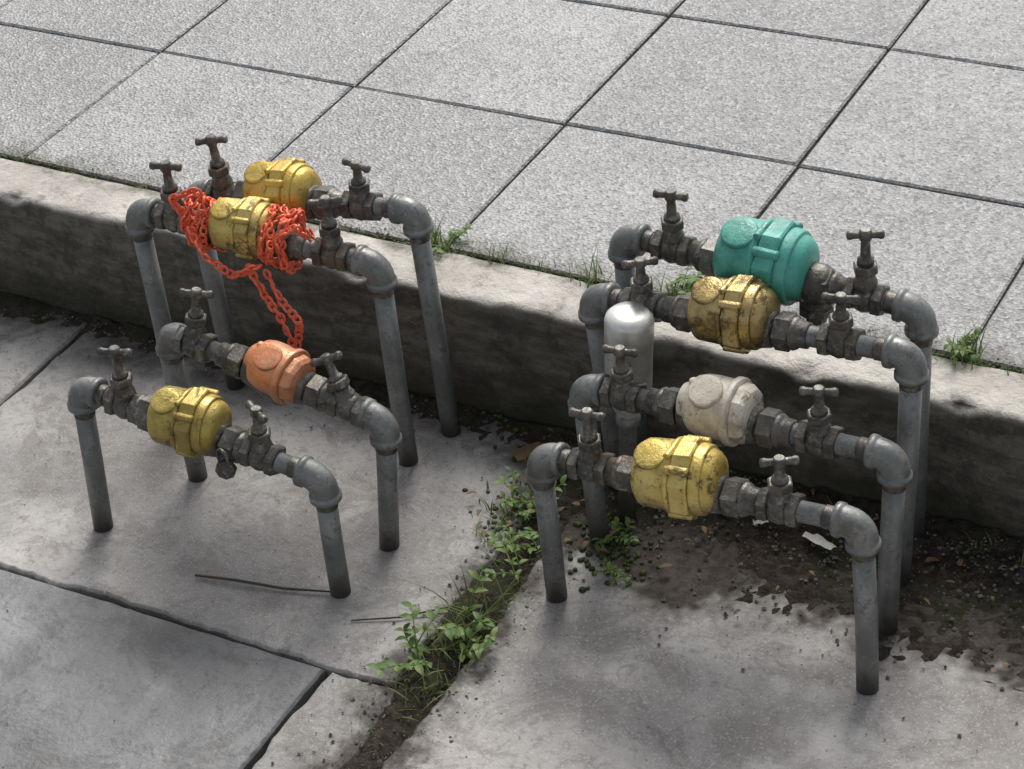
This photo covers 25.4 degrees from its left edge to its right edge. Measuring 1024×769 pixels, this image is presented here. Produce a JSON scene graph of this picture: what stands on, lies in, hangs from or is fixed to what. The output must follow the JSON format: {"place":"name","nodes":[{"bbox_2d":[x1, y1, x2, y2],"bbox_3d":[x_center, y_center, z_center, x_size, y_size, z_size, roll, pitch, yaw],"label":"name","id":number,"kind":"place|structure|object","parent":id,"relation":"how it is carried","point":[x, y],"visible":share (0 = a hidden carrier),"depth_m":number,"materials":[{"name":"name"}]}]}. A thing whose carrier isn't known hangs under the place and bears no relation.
{"place":"outdoors","nodes":[
{"label":"outdoors","id":0,"kind":"place"},
{"bbox_2d":[0,315,1023,768],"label":"concrete apron","id":1,"kind":"object","parent":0,"point":[128,639],"visible":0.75,"depth_m":3.00,"materials":[{"name":"grey concrete"}]},
{"bbox_2d":[67,345,350,598],"bbox_3d":[-0.416,0.120,3.087,0.437,0.360,0.092,13,40,25],"label":"water meter","id":2,"kind":"object","parent":1,"relation":"on","point":[193,422],"visible":0.99,"depth_m":3.01,"materials":[{"name":"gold metal"}]},
{"bbox_2d":[215,448,236,479],"bbox_3d":[-0.380,0.104,3.008,0.030,0.049,0.014,6,37,16],"label":"padlock","id":3,"kind":"object","parent":2,"relation":"attached to","point":[226,468],"visible":1,"depth_m":3.01,"materials":[{"name":"grey metal"}]},
{"bbox_2d":[195,574,329,591],"bbox_3d":[-0.343,0.273,3.109,0.201,0.006,0.008,6,37,16],"label":"twig","id":4,"kind":"object","parent":1,"relation":"on","point":[250,582],"visible":1,"depth_m":3.11,"materials":[{"name":"brown wood"}]},
{"bbox_2d":[125,160,417,466],"bbox_3d":[-0.346,-0.092,3.266,0.438,0.482,0.086,13,40,25],"label":"water meter","id":5,"kind":"object","parent":1,"relation":"on","point":[234,225],"visible":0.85,"depth_m":3.16,"materials":[{"name":"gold metal"}]},
{"bbox_2d":[168,187,315,348],"bbox_3d":[-0.369,-0.171,3.193,0.220,0.214,0.121,13,40,25],"label":"orange plastic chain","id":6,"kind":"object","parent":5,"relation":"attached to","point":[285,218],"visible":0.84,"depth_m":3.15,"materials":[{"name":"orange plastic"}]},
{"bbox_2d":[155,287,401,551],"bbox_3d":[-0.322,0.056,3.146,0.397,0.378,0.081,13,40,25],"label":"water meter","id":7,"kind":"object","parent":1,"relation":"on","point":[276,372],"visible":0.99,"depth_m":3.07,"materials":[{"name":"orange metal"}]},
{"bbox_2d":[0,292,577,448],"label":"soil drift","id":8,"kind":"object","parent":1,"relation":"on","point":[16,307],"visible":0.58,"depth_m":3.47,"materials":[{"name":"brown soil"}]},
{"bbox_2d":[183,133,460,437],"bbox_3d":[-0.284,-0.134,3.316,0.419,0.479,0.091,13,40,25],"label":"water meter","id":9,"kind":"object","parent":1,"relation":"on","point":[291,183],"visible":0.73,"depth_m":3.21,"materials":[{"name":"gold metal"}]},
{"bbox_2d":[351,606,447,620],"bbox_3d":[-0.150,0.308,3.031,0.131,0.005,0.009,-7,35,-1],"label":"twig","id":10,"kind":"object","parent":1,"relation":"on","point":[389,617],"visible":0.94,"depth_m":3.03,"materials":[{"name":"brown wood"}]},
{"bbox_2d":[344,440,603,768],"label":"soil drift","id":11,"kind":"object","parent":1,"relation":"on","point":[388,724],"visible":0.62,"depth_m":2.96,"materials":[{"name":"brown soil"}]},
{"bbox_2d":[1,153,1023,768],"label":"grit","id":12,"kind":"object","parent":1,"relation":"on","point":[827,559],"visible":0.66,"depth_m":3.02,"materials":[{"name":"grey gravel"}]},
{"bbox_2d":[511,442,544,460],"bbox_3d":[0.026,0.096,3.283,0.050,0.006,0.030,-18,37,-16],"label":"dead leaf","id":13,"kind":"object","parent":1,"relation":"on","point":[518,454],"visible":0.67,"depth_m":3.28,"materials":[{"name":"brown plant"}]},
{"bbox_2d":[366,218,980,678],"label":"leafy weeds","id":14,"kind":"object","parent":1,"relation":"on","point":[452,632],"visible":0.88,"depth_m":3.05,"materials":[{"name":"green plant"}]},
{"bbox_2d":[378,235,1023,614],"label":"moss","id":15,"kind":"object","parent":1,"relation":"on","point":[589,553],"visible":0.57,"depth_m":3.10,"materials":[{"name":"green plant"}]},
{"bbox_2d":[525,407,881,695],"bbox_3d":[0.236,0.209,2.854,0.482,0.366,0.099,13,40,25],"label":"water meter","id":16,"kind":"object","parent":1,"relation":"on","point":[687,477],"visible":0.98,"depth_m":2.76,"materials":[{"name":"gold metal"}]},
{"bbox_2d":[465,428,1008,671],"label":"dead leaves","id":17,"kind":"object","parent":1,"relation":"on","point":[928,559],"visible":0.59,"depth_m":3.10,"materials":[{"name":"brown plant"}]},
{"bbox_2d":[568,344,912,635],"bbox_3d":[0.289,0.133,2.933,0.480,0.388,0.090,13,40,25],"label":"water meter","id":18,"kind":"object","parent":1,"relation":"on","point":[721,411],"visible":0.96,"depth_m":2.84,"materials":[{"name":"beige metal"}]},
{"bbox_2d":[578,256,929,585],"bbox_3d":[0.313,0.044,2.990,0.496,0.462,0.095,13,40,25],"label":"water meter","id":19,"kind":"object","parent":1,"relation":"on","point":[740,314],"visible":0.98,"depth_m":2.86,"materials":[{"name":"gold metal"}]},
{"bbox_2d":[579,469,1023,691],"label":"soil drift","id":20,"kind":"object","parent":1,"relation":"on","point":[782,575],"visible":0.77,"depth_m":3.02,"materials":[{"name":"brown soil"}]},
{"bbox_2d":[604,302,653,523],"bbox_3d":[0.165,0.057,3.051,0.073,0.378,0.066,13,40,25],"label":"metal standpipe","id":21,"kind":"object","parent":20,"relation":"on","point":[628,325],"visible":0.62,"depth_m":2.95,"materials":[{"name":"metal"}]},
{"bbox_2d":[753,520,767,524],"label":"paper litter","id":22,"kind":"object","parent":20,"relation":"on","point":[757,522],"visible":0.78,"depth_m":3.09,"materials":[{"name":"white paper"}]},
{"bbox_2d":[608,188,938,537],"bbox_3d":[0.346,-0.021,3.040,0.466,0.502,0.111,13,40,25],"label":"water meter","id":23,"kind":"object","parent":20,"relation":"on","point":[780,256],"visible":0.84,"depth_m":2.90,"materials":[{"name":"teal metal"}]},
{"bbox_2d":[802,531,835,549],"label":"paper litter","id":24,"kind":"object","parent":20,"relation":"on","point":[818,539],"visible":1,"depth_m":3.05,"materials":[{"name":"white paper"}]},
{"bbox_2d":[0,0,1023,373],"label":"pavement","id":25,"kind":"structure","parent":0,"point":[456,114],"depth_m":3.71,"materials":[{"name":"concrete"}]},
{"bbox_2d":[0,2,1023,754],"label":"grass tufts","id":26,"kind":"object","parent":25,"relation":"on","point":[570,276],"visible":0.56,"depth_m":3.04,"materials":[{"name":"green plant"}]},
{"label":"ground","id":27,"kind":"structure","parent":0,"visible":0},
{"bbox_2d":[0,158,1023,539],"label":"kerb","id":28,"kind":"structure","parent":27,"relation":"on","point":[518,346],"depth_m":3.32,"materials":[{"name":"concrete"}]}
]}

